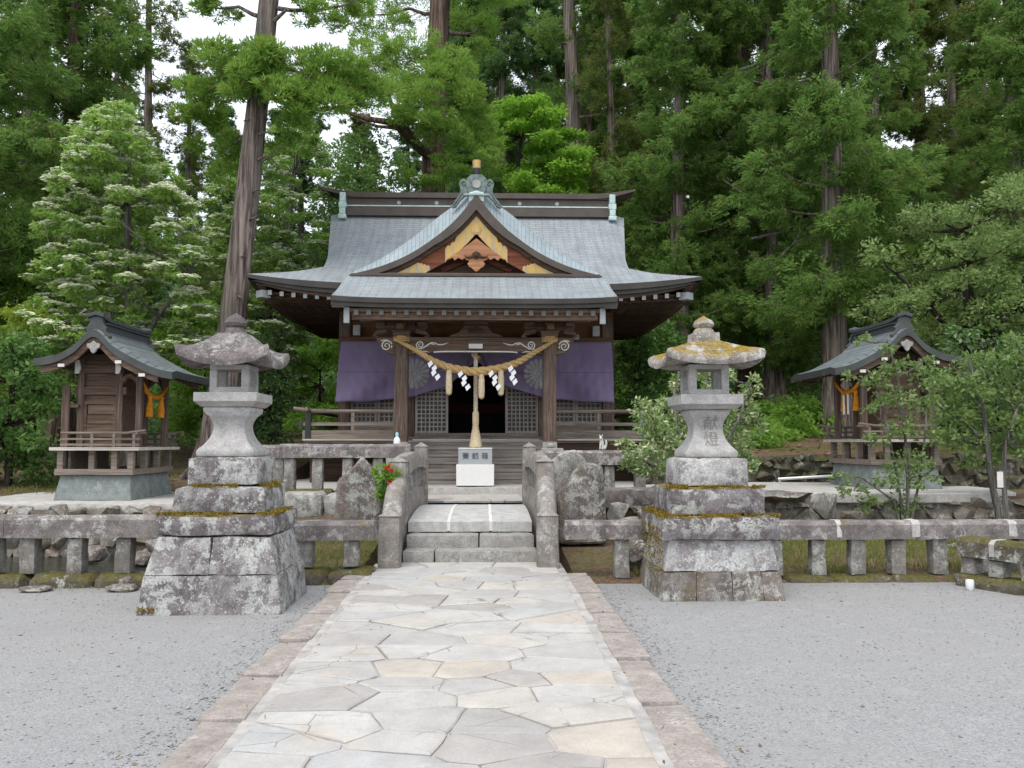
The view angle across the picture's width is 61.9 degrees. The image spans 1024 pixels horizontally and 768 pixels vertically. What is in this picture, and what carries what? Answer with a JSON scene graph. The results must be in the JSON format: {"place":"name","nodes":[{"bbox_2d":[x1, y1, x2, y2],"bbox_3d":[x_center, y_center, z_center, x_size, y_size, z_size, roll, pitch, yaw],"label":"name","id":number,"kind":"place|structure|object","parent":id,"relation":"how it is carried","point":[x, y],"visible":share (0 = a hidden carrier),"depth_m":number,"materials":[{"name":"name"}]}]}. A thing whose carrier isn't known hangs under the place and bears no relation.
{"place":"outdoors","nodes":[
{"label":"outdoors","id":0,"kind":"place"},
{"bbox_2d":[88,545,107,560],"bbox_3d":[-5.961,2.421,12.181,0.354,0.241,0.362,1,-4,-20],"label":"boulder","id":1,"kind":"object","parent":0,"point":[98,552],"visible":0.75,"depth_m":12.07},
{"bbox_2d":[428,493,521,502],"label":"bridge approach paving","id":2,"kind":"structure","parent":0,"point":[471,498],"depth_m":15.21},
{"bbox_2d":[0,0,1004,239],"label":"sky","id":3,"kind":"structure","parent":0,"point":[197,25],"materials":[{"name":"white"}]},
{"bbox_2d":[0,449,1022,589],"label":"grass","id":4,"kind":"structure","parent":0,"point":[919,545],"depth_m":11.08,"materials":[{"name":"plant"}]},
{"bbox_2d":[0,231,1023,767],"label":"ground","id":5,"kind":"structure","parent":0,"point":[918,709],"depth_m":6.18,"materials":[{"name":"gravel"}]},
{"bbox_2d":[0,326,75,486],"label":"camellia bush","id":6,"kind":"object","parent":5,"relation":"on","point":[13,441],"visible":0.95,"depth_m":16.75,"materials":[{"name":"green plant"}]},
{"bbox_2d":[0,301,76,467],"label":"lime shrub","id":7,"kind":"object","parent":5,"relation":"on","point":[10,315],"visible":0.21,"depth_m":19.81,"materials":[{"name":"green plant"}]},
{"bbox_2d":[0,262,79,431],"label":"understory tree","id":8,"kind":"object","parent":5,"relation":"on","point":[20,289],"visible":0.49,"depth_m":22.55,"materials":[{"name":"green plant"}]},
{"bbox_2d":[0,0,103,306],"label":"cedar tree","id":9,"kind":"object","parent":5,"relation":"on","point":[28,27],"visible":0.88,"depth_m":21.66,"materials":[{"name":"green plant"}]},
{"bbox_2d":[0,0,103,434],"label":"cedar tree","id":10,"kind":"object","parent":5,"relation":"on","point":[27,115],"visible":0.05,"depth_m":28.73,"materials":[{"name":"green plant"}]},
{"bbox_2d":[0,514,164,588],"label":"stone fence","id":11,"kind":"object","parent":5,"relation":"on","point":[78,531],"visible":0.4,"depth_m":9.47,"materials":[{"name":"stone"}]},
{"bbox_2d":[0,505,172,556],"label":"stone wall","id":12,"kind":"structure","parent":5,"relation":"on","point":[53,547],"depth_m":12.92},
{"bbox_2d":[0,492,174,509],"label":"platform slab","id":13,"kind":"structure","parent":5,"relation":"on","point":[41,501],"depth_m":13.31,"materials":[{"name":"concrete"}]},
{"bbox_2d":[33,311,209,500],"bbox_3d":[-6.583,0.410,14.675,2.200,3.043,2.120,0,-4,-2],"label":"shrine","id":14,"kind":"object","parent":13,"relation":"on","point":[114,365],"visible":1,"depth_m":14.10,"materials":[{"name":"wood"}]},
{"bbox_2d":[143,383,168,417],"bbox_3d":[-6.137,0.287,14.698,0.143,0.594,1.133,0,-4,-2],"label":"orange swag","id":15,"kind":"object","parent":14,"relation":"hanging from","point":[149,406],"visible":1,"depth_m":14.60,"materials":[{"name":"fabric"}]},
{"bbox_2d":[0,0,180,450],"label":"cedar tree","id":16,"kind":"object","parent":5,"relation":"on","point":[103,49],"visible":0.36,"depth_m":24.70,"materials":[{"name":"green plant"}]},
{"bbox_2d":[80,0,141,319],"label":"cedar tree","id":17,"kind":"object","parent":5,"relation":"on","point":[110,315],"visible":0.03,"depth_m":40.47,"materials":[{"name":"green plant"}]},
{"bbox_2d":[13,97,222,465],"bbox_3d":[-9.192,-2.528,19.476,5.676,9.159,4.770,0,-4,-2],"label":"dogwood tree","id":18,"kind":"object","parent":5,"relation":"on","point":[105,148],"visible":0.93,"depth_m":18.54,"materials":[{"name":"green plant"}]},
{"bbox_2d":[86,0,205,320],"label":"cedar tree","id":19,"kind":"object","parent":5,"relation":"on","point":[148,107],"visible":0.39,"depth_m":35.30,"materials":[{"name":"green plant"}]},
{"bbox_2d":[153,353,209,443],"bbox_3d":[-8.846,0.478,23.834,2.996,2.973,3.201,0,-4,-2],"label":"understory shrub","id":20,"kind":"object","parent":5,"relation":"on","point":[184,415],"visible":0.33,"depth_m":23.09,"materials":[{"name":"green plant"}]},
{"bbox_2d":[148,297,220,446],"bbox_3d":[-9.699,-0.495,25.859,2.922,4.869,4.565,2,-4,-23],"label":"understory shrub","id":21,"kind":"object","parent":5,"relation":"on","point":[159,335],"visible":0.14,"depth_m":25.71,"materials":[{"name":"green plant"}]},
{"bbox_2d":[157,143,213,342],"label":"cedar tree","id":22,"kind":"object","parent":5,"relation":"on","point":[180,166],"visible":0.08,"depth_m":57.46,"materials":[{"name":"green plant"}]},
{"bbox_2d":[151,51,227,397],"bbox_3d":[-14.032,-6.505,37.085,3.428,16.612,3.808,1,-4,-14],"label":"cedar tree","id":23,"kind":"object","parent":5,"relation":"on","point":[188,65],"visible":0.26,"depth_m":37.19,"materials":[{"name":"green plant"}]},
{"bbox_2d":[201,105,240,285],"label":"cedar tree","id":24,"kind":"object","parent":5,"relation":"on","point":[231,121],"visible":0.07,"depth_m":73.05,"materials":[{"name":"green plant"}]},
{"bbox_2d":[136,313,306,615],"bbox_3d":[-2.832,0.756,8.589,1.344,2.990,1.252,0,-4,-2],"label":"stone lantern","id":25,"kind":"object","parent":5,"relation":"on","point":[226,543],"visible":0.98,"depth_m":8.19,"materials":[{"name":"stone"}]},
{"bbox_2d":[199,139,262,376],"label":"cedar tree","id":26,"kind":"object","parent":5,"relation":"on","point":[219,208],"visible":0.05,"depth_m":43.77,"materials":[{"name":"green plant"}]},
{"bbox_2d":[198,122,340,443],"bbox_3d":[-6.708,-2.888,23.128,4.369,9.694,4.418,0,-4,-2],"label":"dogwood tree","id":27,"kind":"object","parent":5,"relation":"on","point":[274,319],"visible":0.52,"depth_m":22.58,"materials":[{"name":"green plant"}]},
{"bbox_2d":[262,445,283,484],"bbox_3d":[-4.355,1.466,14.710,1.015,0.838,0.258,0,-4,-2],"label":"stone fence","id":28,"kind":"object","parent":5,"relation":"on","point":[273,451],"visible":0.17,"depth_m":14.63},
{"bbox_2d":[252,107,296,314],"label":"cedar tree","id":29,"kind":"object","parent":5,"relation":"on","point":[273,112],"visible":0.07,"depth_m":67.71,"materials":[{"name":"green plant"}]},
{"bbox_2d":[253,327,305,444],"bbox_3d":[-5.701,0.351,19.758,2.166,3.466,1.546,-4,-5,42],"label":"evergreen shrub","id":30,"kind":"object","parent":5,"relation":"on","point":[264,428],"visible":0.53,"depth_m":19.55,"materials":[{"name":"green plant"}]},
{"bbox_2d":[166,0,408,479],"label":"cedar tree","id":31,"kind":"object","parent":5,"relation":"on","point":[255,70],"visible":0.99,"depth_m":18.54,"materials":[{"name":"green plant"}]},
{"bbox_2d":[259,104,337,391],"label":"cedar tree","id":32,"kind":"object","parent":5,"relation":"on","point":[304,184],"visible":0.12,"depth_m":44.24,"materials":[{"name":"green plant"}]},
{"bbox_2d":[282,491,336,515],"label":"block wall","id":33,"kind":"structure","parent":5,"relation":"on","point":[310,503],"depth_m":13.44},
{"bbox_2d":[279,444,410,493],"bbox_3d":[-2.774,1.475,14.187,2.166,0.968,0.356,0,-4,-2],"label":"stone fence","id":34,"kind":"object","parent":33,"relation":"on","point":[319,453],"visible":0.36,"depth_m":14.11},
{"bbox_2d":[282,318,338,437],"bbox_3d":[-7.170,-0.475,29.963,3.387,5.022,3.680,0,-4,-2],"label":"understory shrub","id":35,"kind":"object","parent":5,"relation":"on","point":[320,360],"visible":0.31,"depth_m":29.64,"materials":[{"name":"green plant"}]},
{"bbox_2d":[289,519,375,585],"bbox_3d":[-2.321,2.024,9.801,1.491,0.912,0.517,0,-4,-2],"label":"stone fence","id":36,"kind":"object","parent":5,"relation":"on","point":[352,534],"visible":0.46,"depth_m":9.73,"materials":[{"name":"stone"}]},
{"bbox_2d":[299,121,410,270],"bbox_3d":[-4.749,-2.652,25.125,3.156,10.723,3.723,1,-4,-13],"label":"evergreen tree","id":37,"kind":"object","parent":5,"relation":"on","point":[350,157],"visible":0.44,"depth_m":24.89,"materials":[{"name":"green plant"}]},
{"bbox_2d":[332,458,383,538],"bbox_3d":[-2.182,1.665,12.257,0.763,1.217,0.534,0,-4,-2],"label":"leaning slab","id":38,"kind":"object","parent":5,"relation":"on","point":[355,496],"depth_m":12.02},
{"bbox_2d":[335,110,383,191],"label":"cedar tree","id":39,"kind":"object","parent":5,"relation":"on","point":[356,124],"visible":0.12,"depth_m":46.55,"materials":[{"name":"green plant"}]},
{"bbox_2d":[369,462,402,501],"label":"flowering plant","id":40,"kind":"object","parent":5,"relation":"on","point":[386,477],"visible":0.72,"depth_m":11.07,"materials":[{"name":"green plant"}]},
{"bbox_2d":[388,91,422,191],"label":"cedar tree","id":41,"kind":"object","parent":5,"relation":"on","point":[414,154],"visible":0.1,"depth_m":62.46,"materials":[{"name":"green plant"}]},
{"bbox_2d":[341,0,530,192],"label":"cedar tree","id":42,"kind":"object","parent":5,"relation":"on","point":[429,88],"visible":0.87,"depth_m":25.24,"materials":[{"name":"green plant"}]},
{"bbox_2d":[204,562,675,767],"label":"flagstone path","id":43,"kind":"structure","parent":5,"relation":"on","point":[436,671],"depth_m":5.37,"materials":[{"name":"stone"}]},
{"bbox_2d":[156,573,729,767],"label":"path kerb","id":44,"kind":"structure","parent":5,"relation":"on","point":[204,741],"depth_m":5.31,"materials":[{"name":"stone"}]},
{"bbox_2d":[18,423,882,489],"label":"leaf litter","id":45,"kind":"object","parent":5,"relation":"on","point":[632,428],"visible":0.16,"depth_m":19.43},
{"bbox_2d":[378,442,558,568],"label":"stone bridge","id":46,"kind":"structure","parent":5,"relation":"on","point":[412,521],"depth_m":10.94,"materials":[{"name":"grey stone"}]},
{"bbox_2d":[296,478,657,493],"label":"shrine terrace","id":47,"kind":"structure","parent":5,"relation":"on","point":[306,483],"depth_m":16.72,"materials":[{"name":"concrete"}]},
{"bbox_2d":[247,159,701,484],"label":"shrine hall","id":48,"kind":"structure","parent":47,"relation":"on","point":[476,264],"depth_m":18.29,"materials":[{"name":"grey metal"}]},
{"bbox_2d":[415,386,447,432],"bbox_3d":[-1.828,0.150,19.454,0.750,1.940,0.061,0,-4,-2],"label":"lattice door","id":49,"kind":"structure","parent":48,"relation":"in","point":[431,407],"depth_m":19.42,"materials":[{"name":"grey wood"}]},
{"bbox_2d":[335,341,613,402],"bbox_3d":[-0.817,-0.278,19.119,6.186,1.395,0.357,0,-4,-2],"label":"shrine curtain","id":50,"kind":"object","parent":48,"relation":"hanging from","point":[584,371],"visible":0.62,"depth_m":19.19,"materials":[{"name":"purple fabric"}]},
{"bbox_2d":[393,335,557,398],"bbox_3d":[-0.736,-0.329,17.265,3.368,1.286,0.533,0,-4,-2],"label":"straw rope","id":51,"kind":"object","parent":48,"relation":"hanging from","point":[480,372],"visible":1,"depth_m":17.05,"materials":[{"name":"beige"}]},
{"bbox_2d":[469,352,481,446],"bbox_3d":[-0.745,0.258,17.476,0.270,2.071,0.342,0,-4,-2],"label":"bell rope","id":52,"kind":"object","parent":48,"relation":"hanging from","point":[475,439],"visible":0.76,"depth_m":17.44,"materials":[{"name":"fabric"}]},
{"bbox_2d":[505,385,537,432],"bbox_3d":[0.221,0.154,19.515,0.750,1.940,0.061,0,-4,-2],"label":"lattice door","id":53,"kind":"structure","parent":48,"relation":"in","point":[521,408],"depth_m":19.48,"materials":[{"name":"grey wood"}]},
{"bbox_2d":[456,448,493,485],"bbox_3d":[-0.736,1.655,17.123,0.750,0.752,0.460,0,-4,-2],"label":"offering box","id":54,"kind":"object","parent":47,"relation":"on","point":[474,466],"visible":1,"depth_m":16.89,"materials":[{"name":"white stone"}]},
{"bbox_2d":[445,0,511,192],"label":"cedar tree","id":55,"kind":"object","parent":5,"relation":"on","point":[461,41],"visible":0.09,"depth_m":39.43,"materials":[{"name":"green plant"}]},
{"bbox_2d":[446,3,515,190],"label":"cedar tree","id":56,"kind":"object","parent":5,"relation":"on","point":[495,91],"visible":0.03,"depth_m":43.83,"materials":[{"name":"green plant"}]},
{"bbox_2d":[455,0,544,192],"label":"cedar tree","id":57,"kind":"object","parent":5,"relation":"on","point":[497,63],"visible":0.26,"depth_m":36.52,"materials":[{"name":"green plant"}]},
{"bbox_2d":[0,584,1023,767],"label":"pebbles","id":58,"kind":"object","parent":5,"relation":"on","point":[170,744],"visible":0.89,"depth_m":5.86,"materials":[{"name":"gravel"}]},
{"bbox_2d":[1,303,1023,461],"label":"ground cover","id":59,"kind":"object","parent":5,"relation":"on","point":[156,387],"depth_m":39.67,"materials":[{"name":"green plant"}]},
{"bbox_2d":[507,0,565,192],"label":"cedar tree","id":60,"kind":"object","parent":5,"relation":"on","point":[536,66],"visible":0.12,"depth_m":40.58,"materials":[{"name":"green plant"}]},
{"bbox_2d":[478,91,597,193],"bbox_3d":[0.825,-3.585,28.032,4.104,12.705,4.166,0,-4,-2],"label":"maple tree","id":61,"kind":"object","parent":5,"relation":"on","point":[563,161],"visible":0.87,"depth_m":27.46,"materials":[{"name":"green plant"}]},
{"bbox_2d":[530,2,583,179],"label":"cedar tree","id":62,"kind":"object","parent":5,"relation":"on","point":[558,67],"visible":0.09,"depth_m":45.04,"materials":[{"name":"green plant"}]},
{"bbox_2d":[116,574,1020,765],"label":"leaf scraps","id":63,"kind":"object","parent":5,"relation":"on","point":[759,744],"visible":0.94,"depth_m":5.35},
{"bbox_2d":[552,451,586,503],"bbox_3d":[0.824,1.607,12.903,0.685,1.203,0.429,0,-4,-2],"label":"leaning slab","id":64,"kind":"object","parent":5,"relation":"on","point":[567,463],"depth_m":12.72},
{"bbox_2d":[557,463,607,542],"bbox_3d":[0.986,1.667,11.974,0.735,1.118,0.484,0,-4,-2],"label":"leaning slab","id":65,"kind":"object","parent":5,"relation":"on","point":[580,494],"depth_m":11.75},
{"bbox_2d":[560,0,624,211],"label":"cedar tree","id":66,"kind":"object","parent":5,"relation":"on","point":[590,123],"visible":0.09,"depth_m":36.91,"materials":[{"name":"green plant"}]},
{"bbox_2d":[521,0,665,190],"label":"cedar tree","id":67,"kind":"object","parent":5,"relation":"on","point":[547,33],"visible":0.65,"depth_m":32.62,"materials":[{"name":"green plant"}]},
{"bbox_2d":[536,450,674,486],"bbox_3d":[1.658,1.569,14.311,2.500,0.926,0.359,0,-4,-2],"label":"stone fence","id":68,"kind":"object","parent":5,"relation":"on","point":[608,460],"visible":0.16,"depth_m":14.24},
{"bbox_2d":[564,519,647,578],"bbox_3d":[1.284,1.922,9.935,1.346,0.674,0.258,0,-4,-2],"label":"stone fence","id":69,"kind":"object","parent":5,"relation":"on","point":[621,533],"visible":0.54,"depth_m":9.83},
{"bbox_2d":[607,504,628,519],"bbox_3d":[1.540,1.881,12.522,0.216,0.255,0.283,2,-5,-32],"label":"boulder","id":70,"kind":"object","parent":5,"relation":"on","point":[617,511],"visible":0.87,"depth_m":12.48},
{"bbox_2d":[576,0,661,413],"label":"cedar tree","id":71,"kind":"object","parent":5,"relation":"on","point":[615,38],"visible":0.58,"depth_m":30.74,"materials":[{"name":"green plant"}]},
{"bbox_2d":[604,487,653,507],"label":"kerb block","id":72,"kind":"structure","parent":5,"relation":"on","point":[630,496],"depth_m":13.25,"materials":[{"name":"stone"}]},
{"bbox_2d":[582,0,689,398],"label":"cedar tree","id":73,"kind":"object","parent":5,"relation":"on","point":[640,95],"visible":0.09,"depth_m":35.39,"materials":[{"name":"green plant"}]},
{"bbox_2d":[629,539,645,568],"bbox_3d":[1.502,2.142,10.473,0.436,0.508,0.416,1,-4,-10],"label":"boulder","id":74,"kind":"object","parent":5,"relation":"on","point":[636,549],"visible":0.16,"depth_m":10.32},
{"bbox_2d":[614,319,687,429],"bbox_3d":[3.902,-0.143,24.599,2.962,3.729,3.358,0,-4,-2],"label":"understory shrub","id":75,"kind":"object","parent":5,"relation":"on","point":[638,359],"visible":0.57,"depth_m":24.02,"materials":[{"name":"green plant"}]},
{"bbox_2d":[614,0,706,331],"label":"cedar tree","id":76,"kind":"object","parent":5,"relation":"on","point":[659,105],"visible":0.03,"depth_m":40.13,"materials":[{"name":"green plant"}]},
{"bbox_2d":[593,0,769,423],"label":"cedar tree","id":77,"kind":"object","parent":5,"relation":"on","point":[685,122],"visible":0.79,"depth_m":26.85,"materials":[{"name":"green plant"}]},
{"bbox_2d":[611,368,769,483],"bbox_3d":[2.691,0.730,12.883,2.660,2.418,0.924,1,-4,-18],"label":"variegated bush","id":78,"kind":"object","parent":5,"relation":"on","point":[638,461],"visible":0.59,"depth_m":12.73,"materials":[{"name":"green plant"}]},
{"bbox_2d":[640,316,785,601],"bbox_3d":[2.104,0.773,9.313,1.298,3.059,1.294,0,-4,-2],"label":"stone lantern","id":79,"kind":"object","parent":5,"relation":"on","point":[710,525],"visible":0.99,"depth_m":8.81,"materials":[{"name":"stone"}]},
{"bbox_2d":[657,1,793,386],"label":"cedar tree","id":80,"kind":"object","parent":5,"relation":"on","point":[723,58],"visible":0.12,"depth_m":29.31,"materials":[{"name":"green plant"}]},
{"bbox_2d":[669,0,815,410],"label":"cedar tree","id":81,"kind":"object","parent":5,"relation":"on","point":[742,374],"visible":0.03,"depth_m":33.12,"materials":[{"name":"green plant"}]},
{"bbox_2d":[633,454,877,484],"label":"stone wall","id":82,"kind":"structure","parent":5,"relation":"on","point":[772,469],"depth_m":17.65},
{"bbox_2d":[740,421,805,448],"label":"understory shrub","id":83,"kind":"object","parent":5,"relation":"on","point":[775,435],"visible":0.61,"depth_m":19.78,"materials":[{"name":"green plant"}]},
{"bbox_2d":[689,0,870,417],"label":"cedar tree","id":84,"kind":"object","parent":5,"relation":"on","point":[749,21],"visible":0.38,"depth_m":27.21,"materials":[{"name":"green plant"}]},
{"bbox_2d":[763,489,811,502],"bbox_3d":[4.217,1.764,13.304,0.897,0.199,0.728,-3,-5,33],"label":"boulder","id":85,"kind":"object","parent":5,"relation":"on","point":[774,496],"visible":0.78,"depth_m":13.11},
{"bbox_2d":[742,391,842,437],"bbox_3d":[7.566,0.984,23.304,2.698,1.717,3.266,0,-4,-2],"label":"understory shrub","id":86,"kind":"object","parent":5,"relation":"on","point":[801,412],"visible":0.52,"depth_m":22.57,"materials":[{"name":"green plant"}]},
{"bbox_2d":[719,3,871,411],"bbox_3d":[10.206,-10.246,30.906,6.094,23.337,7.495,-1,-4,19],"label":"cedar tree","id":87,"kind":"object","parent":5,"relation":"on","point":[804,74],"visible":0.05,"depth_m":31.55,"materials":[{"name":"green plant"}]},
{"bbox_2d":[811,492,837,519],"bbox_3d":[4.937,1.908,13.272,0.361,0.458,0.469,2,-4,-22],"label":"boulder","id":88,"kind":"object","parent":5,"relation":"on","point":[824,506],"visible":0.97,"depth_m":13.14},
{"bbox_2d":[707,0,948,438],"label":"cedar tree","id":89,"kind":"object","parent":5,"relation":"on","point":[825,107],"visible":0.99,"depth_m":22.65,"materials":[{"name":"green plant"}]},
{"bbox_2d":[809,271,923,384],"bbox_3d":[10.466,-0.898,24.447,3.954,4.606,3.542,0,-4,-2],"label":"understory shrub","id":90,"kind":"object","parent":5,"relation":"on","point":[817,337],"visible":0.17,"depth_m":23.97,"materials":[{"name":"green plant"}]},
{"bbox_2d":[745,482,1015,502],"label":"platform slab","id":91,"kind":"structure","parent":5,"relation":"on","point":[960,494],"depth_m":13.61,"materials":[{"name":"concrete"}]},
{"bbox_2d":[791,312,961,488],"bbox_3d":[6.566,0.336,15.577,2.200,3.043,2.120,0,-4,-2],"label":"shrine","id":92,"kind":"object","parent":91,"relation":"on","point":[861,358],"visible":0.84,"depth_m":15.03,"materials":[{"name":"brown wood"}]},
{"bbox_2d":[834,378,859,414],"bbox_3d":[6.148,0.234,15.572,0.155,0.646,1.133,0,-4,-2],"label":"orange swag","id":93,"kind":"object","parent":92,"relation":"hanging from","point":[845,404],"visible":0.95,"depth_m":15.45,"materials":[{"name":"fabric"}]},
{"bbox_2d":[827,330,950,518],"bbox_3d":[5.679,0.788,12.866,1.954,3.186,0.743,0,-4,-2],"label":"slender tree","id":94,"kind":"object","parent":5,"relation":"on","point":[871,408],"visible":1,"depth_m":12.82,"materials":[{"name":"green plant"}]},
{"bbox_2d":[805,0,978,393],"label":"cedar tree","id":95,"kind":"object","parent":5,"relation":"on","point":[877,125],"visible":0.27,"depth_m":30.29,"materials":[{"name":"green plant"}]},
{"bbox_2d":[763,496,1023,519],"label":"stone wall","id":96,"kind":"structure","parent":5,"relation":"on","point":[975,508],"depth_m":13.43,"materials":[{"name":"stone"}]},
{"bbox_2d":[771,519,1023,582],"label":"stone fence","id":97,"kind":"object","parent":5,"relation":"on","point":[855,534],"visible":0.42,"depth_m":9.85,"materials":[{"name":"stone"}]},
{"bbox_2d":[846,169,1023,445],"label":"broadleaf tree","id":98,"kind":"object","parent":5,"relation":"on","point":[1010,302],"visible":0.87,"depth_m":20.12,"materials":[{"name":"green plant"}]},
{"bbox_2d":[864,0,1007,409],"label":"cedar tree","id":99,"kind":"object","parent":5,"relation":"on","point":[935,29],"visible":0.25,"depth_m":34.50,"materials":[{"name":"green plant"}]},
{"bbox_2d":[902,0,1002,385],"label":"cedar tree","id":100,"kind":"object","parent":5,"relation":"on","point":[951,86],"visible":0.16,"depth_m":39.14,"materials":[{"name":"green plant"}]},
{"bbox_2d":[919,0,1023,414],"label":"cedar tree","id":101,"kind":"object","parent":5,"relation":"on","point":[974,127],"visible":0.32,"depth_m":31.36,"materials":[{"name":"green plant"}]},
{"bbox_2d":[926,330,1023,518],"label":"broadleaf tree","id":102,"kind":"object","parent":5,"relation":"on","point":[1002,448],"visible":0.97,"depth_m":13.23,"materials":[{"name":"green plant"}]},
{"bbox_2d":[927,0,1023,391],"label":"cedar tree","id":103,"kind":"object","parent":5,"relation":"on","point":[974,39],"visible":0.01,"depth_m":41.68,"materials":[{"name":"green plant"}]},
{"bbox_2d":[935,322,1023,450],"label":"camellia bush","id":104,"kind":"object","parent":5,"relation":"on","point":[971,347],"visible":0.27,"depth_m":17.62,"materials":[{"name":"green plant"}]},
{"bbox_2d":[937,450,1023,488],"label":"stone wall","id":105,"kind":"structure","parent":5,"relation":"on","point":[952,473],"depth_m":15.65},
{"bbox_2d":[953,0,1023,298],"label":"cedar tree","id":106,"kind":"object","parent":5,"relation":"on","point":[1013,44],"visible":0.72,"depth_m":26.75,"materials":[{"name":"green plant"}]},
{"bbox_2d":[955,536,1023,595],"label":"stone fence","id":107,"kind":"object","parent":5,"relation":"on","point":[1001,555],"visible":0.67,"depth_m":9.28,"materials":[{"name":"stone"}]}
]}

